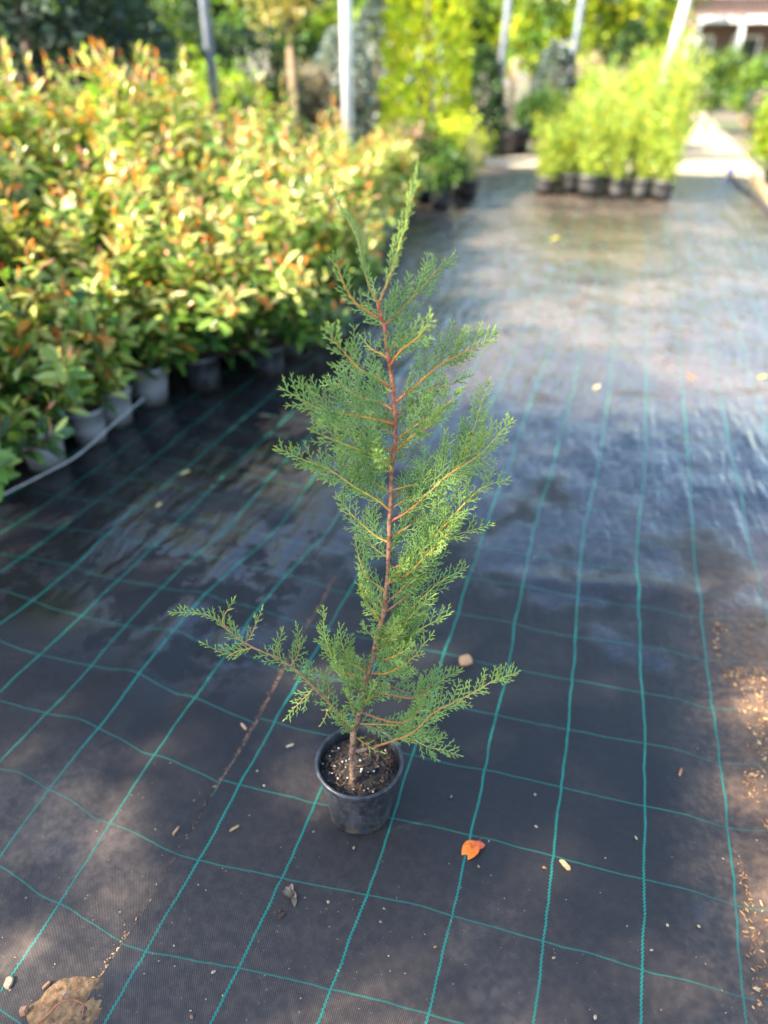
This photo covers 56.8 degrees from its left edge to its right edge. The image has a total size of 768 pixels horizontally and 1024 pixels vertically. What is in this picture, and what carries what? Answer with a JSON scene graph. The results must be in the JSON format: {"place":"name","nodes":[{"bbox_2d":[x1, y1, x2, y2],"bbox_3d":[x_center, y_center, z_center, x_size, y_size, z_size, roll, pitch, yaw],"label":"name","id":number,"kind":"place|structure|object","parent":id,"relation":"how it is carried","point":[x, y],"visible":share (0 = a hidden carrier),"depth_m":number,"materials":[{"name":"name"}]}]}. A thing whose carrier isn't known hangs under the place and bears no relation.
{"place":"outdoors","nodes":[
{"label":"outdoors","id":0,"kind":"place"},
{"bbox_2d":[99,571,338,977],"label":"seam dirt","id":1,"kind":"structure","parent":0,"point":[259,715],"depth_m":2.05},
{"bbox_2d":[2,56,767,174],"bbox_3d":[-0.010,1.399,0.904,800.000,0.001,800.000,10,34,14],"label":"ground","id":2,"kind":"structure","parent":0,"point":[724,120],"depth_m":24.76,"materials":[{"name":"concrete"}]},
{"bbox_2d":[7,0,178,161],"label":"dark conifer","id":3,"kind":"object","parent":2,"relation":"on","point":[153,23],"visible":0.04,"depth_m":7.35,"materials":[{"name":"green plant"}]},
{"bbox_2d":[0,0,193,139],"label":"dark conifer","id":4,"kind":"object","parent":2,"relation":"on","point":[85,14],"visible":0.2,"depth_m":5.96,"materials":[{"name":"green plant"}]},
{"bbox_2d":[85,0,207,110],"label":"green conifer","id":5,"kind":"object","parent":2,"relation":"on","point":[168,7],"visible":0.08,"depth_m":9.94,"materials":[{"name":"green plant"}]},
{"bbox_2d":[142,0,220,96],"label":"dark conifer","id":6,"kind":"object","parent":2,"relation":"on","point":[196,19],"visible":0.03,"depth_m":12.03,"materials":[{"name":"green plant"}]},
{"bbox_2d":[199,0,222,131],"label":"steel pole","id":7,"kind":"object","parent":2,"relation":"on","point":[208,39],"visible":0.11,"depth_m":8.34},
{"bbox_2d":[154,0,282,73],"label":"broadleaf tree","id":8,"kind":"object","parent":2,"relation":"on","point":[222,7],"visible":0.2,"depth_m":18.66,"materials":[{"name":"green plant"}]},
{"bbox_2d":[173,46,277,129],"bbox_3d":[-2.166,-5.178,9.506,1.510,1.787,1.502,-18,37,-27],"label":"dense shrub","id":9,"kind":"object","parent":2,"relation":"on","point":[203,87],"visible":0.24,"depth_m":9.05,"materials":[{"name":"green plant"}]},
{"bbox_2d":[170,0,331,146],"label":"dense shrub","id":10,"kind":"object","parent":2,"relation":"on","point":[254,44],"visible":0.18,"depth_m":10.69,"materials":[{"name":"green plant"}]},
{"bbox_2d":[234,0,329,155],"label":"staked tree","id":11,"kind":"object","parent":2,"relation":"on","point":[276,10],"visible":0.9,"depth_m":8.80,"materials":[{"name":"green plant"}]},
{"bbox_2d":[0,164,564,1023],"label":"ground cover fabric","id":12,"kind":"object","parent":2,"relation":"on","point":[120,686],"visible":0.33,"depth_m":2.52,"materials":[{"name":"fabric"}]},
{"bbox_2d":[0,383,38,450],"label":"potted photinia","id":13,"kind":"object","parent":12,"relation":"on","point":[8,409],"visible":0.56,"depth_m":2.93,"materials":[{"name":"green plant"}]},
{"bbox_2d":[0,292,73,501],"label":"potted photinia","id":14,"kind":"object","parent":12,"relation":"on","point":[9,458],"visible":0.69,"depth_m":2.82,"materials":[{"name":"green plant"}]},
{"bbox_2d":[0,200,74,338],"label":"potted photinia","id":15,"kind":"object","parent":12,"relation":"on","point":[10,225],"visible":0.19,"depth_m":3.51,"materials":[{"name":"green plant"}]},
{"bbox_2d":[0,85,76,267],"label":"potted photinia","id":16,"kind":"object","parent":12,"relation":"on","point":[34,147],"visible":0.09,"depth_m":4.41,"materials":[{"name":"green plant"}]},
{"bbox_2d":[0,135,82,304],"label":"potted photinia","id":17,"kind":"object","parent":12,"relation":"on","point":[8,165],"visible":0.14,"depth_m":3.69,"materials":[{"name":"green plant"}]},
{"bbox_2d":[0,38,89,214],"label":"potted photinia","id":18,"kind":"object","parent":12,"relation":"on","point":[7,123],"visible":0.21,"depth_m":4.58,"materials":[{"name":"green plant"}]},
{"bbox_2d":[0,235,93,461],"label":"potted photinia","id":19,"kind":"object","parent":12,"relation":"on","point":[57,372],"visible":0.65,"depth_m":3.02,"materials":[{"name":"green plant"}]},
{"bbox_2d":[0,123,96,307],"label":"potted photinia","id":20,"kind":"object","parent":12,"relation":"on","point":[48,217],"visible":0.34,"depth_m":3.70,"materials":[{"name":"green plant"}]},
{"bbox_2d":[0,328,98,471],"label":"potted photinia","id":21,"kind":"object","parent":12,"relation":"on","point":[54,461],"visible":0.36,"depth_m":3.10,"materials":[{"name":"plant"}]},
{"bbox_2d":[5,104,109,296],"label":"potted photinia","id":22,"kind":"object","parent":12,"relation":"on","point":[69,168],"visible":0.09,"depth_m":4.68,"materials":[{"name":"green plant"}]},
{"bbox_2d":[21,47,107,176],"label":"potted photinia","id":23,"kind":"object","parent":12,"relation":"on","point":[56,103],"visible":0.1,"depth_m":5.09,"materials":[{"name":"green plant"}]},
{"bbox_2d":[26,976,103,1023],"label":"dirt patch","id":24,"kind":"object","parent":12,"relation":"on","point":[53,1004],"visible":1,"depth_m":1.41,"materials":[{"name":"brown soil"}]},
{"bbox_2d":[37,325,136,445],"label":"potted photinia","id":25,"kind":"object","parent":12,"relation":"on","point":[89,428],"visible":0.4,"depth_m":3.35,"materials":[{"name":"green plant"}]},
{"bbox_2d":[62,36,155,211],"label":"potted photinia","id":26,"kind":"object","parent":12,"relation":"on","point":[90,86],"visible":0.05,"depth_m":5.02,"materials":[{"name":"green plant"}]},
{"bbox_2d":[31,253,190,427],"bbox_3d":[-1.328,-0.872,3.532,0.695,0.821,0.579,-19,38,-27],"label":"potted photinia","id":27,"kind":"object","parent":12,"relation":"on","point":[121,406],"visible":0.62,"depth_m":3.38,"materials":[{"name":"plant"}]},
{"bbox_2d":[53,38,170,257],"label":"potted photinia","id":28,"kind":"object","parent":12,"relation":"on","point":[89,116],"visible":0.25,"depth_m":4.66,"materials":[{"name":"green plant"}]},
{"bbox_2d":[39,88,195,291],"bbox_3d":[-1.629,-1.737,4.311,0.964,1.433,0.789,-8,34,-13],"label":"potted photinia","id":29,"kind":"object","parent":12,"relation":"on","point":[117,182],"visible":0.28,"depth_m":4.24,"materials":[{"name":"green plant"}]},
{"bbox_2d":[32,153,207,396],"bbox_3d":[-1.333,-1.202,3.708,0.914,1.193,0.846,16,34,22],"label":"potted photinia","id":30,"kind":"object","parent":12,"relation":"on","point":[77,235],"visible":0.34,"depth_m":3.58,"materials":[{"name":"green plant"}]},
{"bbox_2d":[83,93,201,258],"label":"potted photinia","id":31,"kind":"object","parent":12,"relation":"on","point":[99,154],"visible":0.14,"depth_m":4.46,"materials":[{"name":"green plant"}]},
{"bbox_2d":[65,228,220,406],"bbox_3d":[-1.187,-0.948,3.567,0.710,0.913,0.766,3,32,0],"label":"potted photinia","id":32,"kind":"object","parent":12,"relation":"on","point":[152,392],"visible":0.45,"depth_m":3.54,"materials":[{"name":"green plant"}]},
{"bbox_2d":[102,46,187,135],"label":"potted photinia","id":33,"kind":"object","parent":12,"relation":"on","point":[129,86],"visible":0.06,"depth_m":5.80,"materials":[{"name":"green plant"}]},
{"bbox_2d":[87,147,228,371],"bbox_3d":[-1.277,-1.429,4.080,0.906,1.183,0.839,-16,33,-29],"label":"potted photinia","id":34,"kind":"object","parent":12,"relation":"on","point":[152,204],"visible":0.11,"depth_m":3.96,"materials":[{"name":"green plant"}]},
{"bbox_2d":[123,78,194,192],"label":"potted photinia","id":35,"kind":"object","parent":12,"relation":"on","point":[173,130],"visible":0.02,"depth_m":5.16,"materials":[{"name":"green plant"}]},
{"bbox_2d":[138,44,215,179],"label":"potted photinia","id":36,"kind":"object","parent":12,"relation":"on","point":[183,97],"visible":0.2,"depth_m":5.56,"materials":[{"name":"green plant"}]},
{"bbox_2d":[126,70,233,228],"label":"potted photinia","id":37,"kind":"object","parent":12,"relation":"on","point":[193,156],"visible":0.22,"depth_m":4.80,"materials":[{"name":"green plant"}]},
{"bbox_2d":[96,187,274,392],"bbox_3d":[-1.037,-1.117,3.721,0.905,1.032,0.672,4,33,5],"label":"potted photinia","id":38,"kind":"object","parent":12,"relation":"on","point":[202,371],"visible":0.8,"depth_m":3.62,"materials":[{"name":"plant"}]},
{"bbox_2d":[159,181,251,344],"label":"potted photinia","id":39,"kind":"object","parent":12,"relation":"on","point":[212,222],"visible":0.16,"depth_m":4.21,"materials":[{"name":"green plant"}]},
{"bbox_2d":[153,113,271,290],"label":"potted photinia","id":40,"kind":"object","parent":12,"relation":"on","point":[239,197],"visible":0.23,"depth_m":4.40,"materials":[{"name":"green plant"}]},
{"bbox_2d":[192,98,273,208],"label":"potted photinia","id":41,"kind":"object","parent":12,"relation":"on","point":[204,141],"visible":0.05,"depth_m":5.26,"materials":[{"name":"green plant"}]},
{"bbox_2d":[192,101,287,236],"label":"potted photinia","id":42,"kind":"object","parent":12,"relation":"on","point":[241,132],"visible":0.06,"depth_m":4.76,"materials":[{"name":"green plant"}]},
{"bbox_2d":[189,74,292,198],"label":"potted photinia","id":43,"kind":"object","parent":12,"relation":"on","point":[269,140],"visible":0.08,"depth_m":5.54,"materials":[{"name":"green plant"}]},
{"bbox_2d":[198,76,296,190],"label":"potted photinia","id":44,"kind":"object","parent":12,"relation":"on","point":[229,127],"visible":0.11,"depth_m":6.05,"materials":[{"name":"green plant"}]},
{"bbox_2d":[208,71,303,178],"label":"potted photinia","id":45,"kind":"object","parent":12,"relation":"on","point":[288,122],"visible":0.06,"depth_m":6.29,"materials":[{"name":"green plant"}]},
{"bbox_2d":[193,153,350,378],"bbox_3d":[-0.621,-1.332,3.937,0.887,1.158,0.822,-2,35,-5],"label":"potted photinia","id":46,"kind":"object","parent":12,"relation":"on","point":[266,367],"visible":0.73,"depth_m":3.81,"materials":[{"name":"plant"}]},
{"bbox_2d":[213,131,354,360],"bbox_3d":[-0.530,-1.489,4.096,0.887,1.251,0.958,-9,35,-13],"label":"potted photinia","id":47,"kind":"object","parent":12,"relation":"on","point":[289,351],"visible":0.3,"depth_m":4.00,"materials":[{"name":"green plant"}]},
{"bbox_2d":[255,122,326,211],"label":"potted photinia","id":48,"kind":"object","parent":12,"relation":"on","point":[283,145],"visible":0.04,"depth_m":5.34,"materials":[{"name":"green plant"}]},
{"bbox_2d":[250,167,357,345],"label":"potted photinia","id":49,"kind":"object","parent":12,"relation":"on","point":[319,267],"visible":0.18,"depth_m":4.32,"materials":[{"name":"green plant"}]},
{"bbox_2d":[277,147,359,221],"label":"potted photinia","id":50,"kind":"object","parent":12,"relation":"on","point":[301,172],"visible":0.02,"depth_m":5.08,"materials":[{"name":"green plant"}]},
{"bbox_2d":[294,89,355,160],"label":"potted photinia","id":51,"kind":"object","parent":12,"relation":"on","point":[328,125],"visible":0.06,"depth_m":6.98,"materials":[{"name":"green plant"}]},
{"bbox_2d":[278,139,378,331],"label":"potted photinia","id":52,"kind":"object","parent":12,"relation":"on","point":[355,268],"visible":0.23,"depth_m":4.53,"materials":[{"name":"green plant"}]},
{"bbox_2d":[303,142,380,217],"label":"potted photinia","id":53,"kind":"object","parent":12,"relation":"on","point":[339,159],"visible":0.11,"depth_m":5.55,"materials":[{"name":"green plant"}]},
{"bbox_2d":[340,0,353,159],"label":"steel pole","id":54,"kind":"object","parent":12,"relation":"on","point":[346,54],"visible":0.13,"depth_m":8.08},
{"bbox_2d":[303,140,397,246],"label":"potted photinia","id":55,"kind":"object","parent":12,"relation":"on","point":[345,191],"visible":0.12,"depth_m":5.23,"materials":[{"name":"green plant"}]},
{"bbox_2d":[310,174,391,312],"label":"potted photinia","id":56,"kind":"object","parent":12,"relation":"on","point":[376,268],"visible":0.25,"depth_m":4.79,"materials":[{"name":"green plant"}]},
{"bbox_2d":[318,125,388,251],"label":"potted photinia","id":57,"kind":"object","parent":12,"relation":"on","point":[372,153],"visible":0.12,"depth_m":6.01,"materials":[{"name":"green plant"}]},
{"bbox_2d":[316,110,401,249],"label":"potted photinia","id":58,"kind":"object","parent":12,"relation":"on","point":[377,205],"visible":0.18,"depth_m":5.70,"materials":[{"name":"green plant"}]},
{"bbox_2d":[366,135,414,236],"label":"potted photinia","id":59,"kind":"object","parent":12,"relation":"on","point":[389,230],"visible":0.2,"depth_m":7.08,"materials":[{"name":"green plant"}]},
{"bbox_2d":[376,124,434,201],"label":"potted photinia","id":60,"kind":"object","parent":12,"relation":"on","point":[402,150],"visible":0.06,"depth_m":7.50,"materials":[{"name":"green plant"}]},
{"bbox_2d":[372,111,445,205],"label":"potted shrub","id":61,"kind":"object","parent":12,"relation":"on","point":[411,130],"visible":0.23,"depth_m":8.43,"materials":[{"name":"green plant"}]},
{"bbox_2d":[395,115,461,201],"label":"potted shrub","id":62,"kind":"object","parent":12,"relation":"on","point":[425,195],"visible":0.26,"depth_m":8.67,"materials":[{"name":"green plant"}]},
{"bbox_2d":[413,145,471,209],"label":"potted shrub","id":63,"kind":"object","parent":12,"relation":"on","point":[443,183],"visible":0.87,"depth_m":8.43,"materials":[{"name":"green plant"}]},
{"bbox_2d":[435,107,498,193],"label":"potted shrub","id":64,"kind":"object","parent":12,"relation":"on","point":[460,129],"visible":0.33,"depth_m":9.25,"materials":[{"name":"green plant"}]},
{"bbox_2d":[534,112,568,195],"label":"potted bamboo","id":65,"kind":"object","parent":12,"relation":"on","point":[546,183],"visible":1,"depth_m":9.45,"materials":[{"name":"plant"}]},
{"bbox_2d":[542,86,578,183],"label":"potted bamboo","id":66,"kind":"object","parent":12,"relation":"on","point":[556,111],"visible":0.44,"depth_m":10.06,"materials":[{"name":"green plant"}]},
{"bbox_2d":[270,56,362,145],"bbox_3d":[-1.236,-6.808,12.082,1.781,1.741,1.730,-13,35,-19],"label":"bare shrub","id":67,"kind":"object","parent":2,"relation":"on","point":[314,101],"visible":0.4,"depth_m":11.78,"materials":[{"name":"green plant"}]},
{"bbox_2d":[270,0,398,75],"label":"broadleaf tree","id":68,"kind":"object","parent":2,"relation":"on","point":[321,20],"visible":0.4,"depth_m":19.72,"materials":[{"name":"green plant"}]},
{"bbox_2d":[300,26,382,151],"bbox_3d":[-0.777,-7.315,12.544,1.899,2.110,1.979,-17,37,-25],"label":"silver spruce","id":69,"kind":"object","parent":2,"relation":"on","point":[325,54],"visible":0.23,"depth_m":12.14,"materials":[{"name":"green plant"}]},
{"bbox_2d":[319,0,434,153],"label":"silver spruce","id":70,"kind":"object","parent":2,"relation":"on","point":[361,24],"visible":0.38,"depth_m":11.21,"materials":[{"name":"green plant"}]},
{"bbox_2d":[80,171,767,1023],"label":"fabric walkway","id":71,"kind":"structure","parent":2,"relation":"on","point":[616,559],"depth_m":2.01,"materials":[{"name":"fabric"}]},
{"bbox_2d":[168,159,520,834],"bbox_3d":[-0.088,0.090,1.470,0.707,1.460,0.384,-5,33,-9],"label":"potted sapling","id":72,"kind":"object","parent":71,"relation":"on","point":[358,766],"visible":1,"depth_m":1.40,"materials":[{"name":"plant"}]},
{"bbox_2d":[555,95,594,193],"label":"potted bamboo","id":73,"kind":"object","parent":71,"relation":"on","point":[569,181],"visible":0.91,"depth_m":9.44,"materials":[{"name":"leaf"},{"name":"black plastic"},{"name":"soil"}]},
{"bbox_2d":[575,88,620,197],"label":"potted bamboo","id":74,"kind":"object","parent":71,"relation":"on","point":[589,184],"visible":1,"depth_m":9.16,"materials":[{"name":"leaf"},{"name":"black plastic"},{"name":"soil"}]},
{"bbox_2d":[582,71,627,191],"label":"potted bamboo","id":75,"kind":"object","parent":71,"relation":"on","point":[609,105],"visible":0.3,"depth_m":9.43,"materials":[{"name":"green plant"}]},
{"bbox_2d":[604,79,639,198],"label":"potted bamboo","id":76,"kind":"object","parent":71,"relation":"on","point":[617,187],"visible":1,"depth_m":9.16,"materials":[{"name":"leaf"},{"name":"black plastic"},{"name":"soil"}]},
{"bbox_2d":[603,41,658,185],"bbox_3d":[3.363,-5.421,9.742,0.708,1.777,0.580,10,39,11],"label":"potted bamboo","id":77,"kind":"object","parent":71,"relation":"on","point":[634,72],"visible":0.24,"depth_m":9.46,"materials":[{"name":"leaf"},{"name":"black plastic"},{"name":"soil"}]},
{"bbox_2d":[628,68,672,199],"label":"potted bamboo","id":78,"kind":"object","parent":71,"relation":"on","point":[642,185],"visible":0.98,"depth_m":9.10,"materials":[{"name":"leaf"},{"name":"black plastic"},{"name":"soil"}]},
{"bbox_2d":[627,39,675,192],"bbox_3d":[3.487,-5.165,9.326,0.550,1.793,0.671,1,33,0],"label":"potted bamboo","id":79,"kind":"object","parent":71,"relation":"on","point":[648,84],"visible":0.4,"depth_m":9.19,"materials":[{"name":"leaf"},{"name":"black plastic"},{"name":"soil"}]},
{"bbox_2d":[628,23,689,186],"bbox_3d":[3.740,-5.518,9.718,0.478,1.973,0.509,8,29,3],"label":"potted bamboo","id":80,"kind":"object","parent":71,"relation":"on","point":[668,61],"visible":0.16,"depth_m":9.47,"materials":[{"name":"plant"}]},
{"bbox_2d":[651,47,707,192],"bbox_3d":[3.747,-5.039,9.226,0.637,1.691,0.508,-11,35,-17],"label":"potted bamboo","id":81,"kind":"object","parent":71,"relation":"on","point":[673,98],"visible":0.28,"depth_m":8.99,"materials":[{"name":"leaf"},{"name":"black plastic"},{"name":"soil"}]},
{"bbox_2d":[652,23,710,171],"bbox_3d":[3.906,-5.397,9.532,0.502,1.965,0.438,12,35,18],"label":"potted bamboo","id":82,"kind":"object","parent":71,"relation":"on","point":[690,39],"visible":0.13,"depth_m":9.18,"materials":[{"name":"green plant"}]},
{"bbox_2d":[650,53,712,201],"bbox_3d":[3.618,-4.698,8.762,0.599,1.624,0.495,-27,42,-35],"label":"potted bamboo","id":83,"kind":"object","parent":71,"relation":"on","point":[662,188],"visible":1,"depth_m":8.80,"materials":[{"name":"leaf"},{"name":"black plastic"},{"name":"soil"}]},
{"bbox_2d":[712,613,767,1012],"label":"wood litter","id":84,"kind":"object","parent":71,"relation":"on","point":[756,987],"visible":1,"depth_m":1.86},
{"bbox_2d":[374,0,482,169],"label":"columnar conifer","id":85,"kind":"object","parent":2,"relation":"on","point":[399,37],"visible":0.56,"depth_m":9.22,"materials":[{"name":"green plant"}]},
{"bbox_2d":[432,0,508,96],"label":"broadleaf tree","id":86,"kind":"object","parent":2,"relation":"on","point":[483,5],"visible":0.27,"depth_m":24.02,"materials":[{"name":"green plant"}]},
{"bbox_2d":[456,45,512,152],"bbox_3d":[1.821,-7.678,13.349,1.327,1.876,1.357,19,37,26],"label":"dark conifer","id":87,"kind":"object","parent":2,"relation":"on","point":[487,55],"visible":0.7,"depth_m":13.09,"materials":[{"name":"green plant"}]},
{"bbox_2d":[486,0,511,153],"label":"steel pole","id":88,"kind":"object","parent":2,"relation":"on","point":[505,32],"visible":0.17,"depth_m":12.98,"materials":[{"name":"grey metal"}]},
{"bbox_2d":[469,0,591,91],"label":"broadleaf tree","id":89,"kind":"object","parent":2,"relation":"on","point":[535,28],"visible":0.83,"depth_m":21.33,"materials":[{"name":"green plant"}]},
{"bbox_2d":[505,82,562,149],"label":"dense shrub","id":90,"kind":"object","parent":2,"relation":"on","point":[540,99],"visible":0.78,"depth_m":14.29,"materials":[{"name":"green plant"}]},
{"bbox_2d":[518,38,577,137],"bbox_3d":[3.845,-9.488,16.018,1.614,2.042,1.510,15,36,21],"label":"blue conifer","id":91,"kind":"object","parent":2,"relation":"on","point":[566,57],"visible":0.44,"depth_m":15.61,"materials":[{"name":"green plant"}]},
{"bbox_2d":[559,0,698,70],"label":"broadleaf tree","id":92,"kind":"object","parent":2,"relation":"on","point":[614,17],"visible":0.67,"depth_m":23.29,"materials":[{"name":"green plant"}]},
{"bbox_2d":[605,19,654,94],"bbox_3d":[6.696,-12.061,19.580,2.384,2.531,2.531,8,34,12],"label":"dark conifer","id":93,"kind":"object","parent":2,"relation":"on","point":[633,27],"visible":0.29,"depth_m":19.06,"materials":[{"name":"green plant"}]},
{"bbox_2d":[576,0,712,88],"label":"broadleaf tree","id":94,"kind":"object","parent":2,"relation":"on","point":[669,16],"visible":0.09,"depth_m":26.29,"materials":[{"name":"green plant"}]},
{"bbox_2d":[627,0,691,183],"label":"steel pole","id":95,"kind":"object","parent":2,"relation":"on","point":[683,12],"visible":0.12,"depth_m":9.30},
{"bbox_2d":[667,0,767,103],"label":"brick house","id":96,"kind":"structure","parent":2,"relation":"on","point":[725,23],"depth_m":28.96,"materials":[{"name":"brick"},{"name":"roof tile"},{"name":"glass"}]},
{"bbox_2d":[729,36,761,72],"bbox_3d":[14.863,-18.894,29.375,1.100,1.350,0.048,10,34,15],"label":"window","id":97,"kind":"structure","parent":96,"relation":"in","point":[751,43],"depth_m":29.18,"materials":[{"name":"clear glass"}]},
{"bbox_2d":[719,49,767,142],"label":"round tree","id":98,"kind":"object","parent":2,"relation":"on","point":[736,95],"visible":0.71,"depth_m":15.50,"materials":[{"name":"green plant"}]},
{"bbox_2d":[740,82,767,185],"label":"dense shrub","id":99,"kind":"object","parent":2,"relation":"on","point":[760,149],"visible":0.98,"depth_m":10.48,"materials":[{"name":"green plant"}]},
{"bbox_2d":[460,133,486,197],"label":"potted grass","id":100,"kind":"object","parent":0,"point":[469,189],"depth_m":9.18,"materials":[{"name":"plant"}]},
{"bbox_2d":[354,112,763,179],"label":"gravel path","id":101,"kind":"structure","parent":0,"point":[714,149],"depth_m":13.44,"materials":[{"name":"gravel"}]},
{"bbox_2d":[492,131,517,156],"bbox_3d":[2.297,-7.032,13.585,0.482,0.421,0.482,10,34,14],"label":"plant tub","id":102,"kind":"object","parent":101,"relation":"on","point":[508,142],"visible":0.75,"depth_m":13.42,"materials":[{"name":"brown plastic"}]},
{"bbox_2d":[686,37,753,131],"bbox_3d":[8.114,-10.454,17.532,1.629,2.122,1.460,-9,34,-15],"label":"round tree","id":103,"kind":"object","parent":101,"relation":"on","point":[719,75],"visible":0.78,"depth_m":17.14,"materials":[{"name":"green plant"}]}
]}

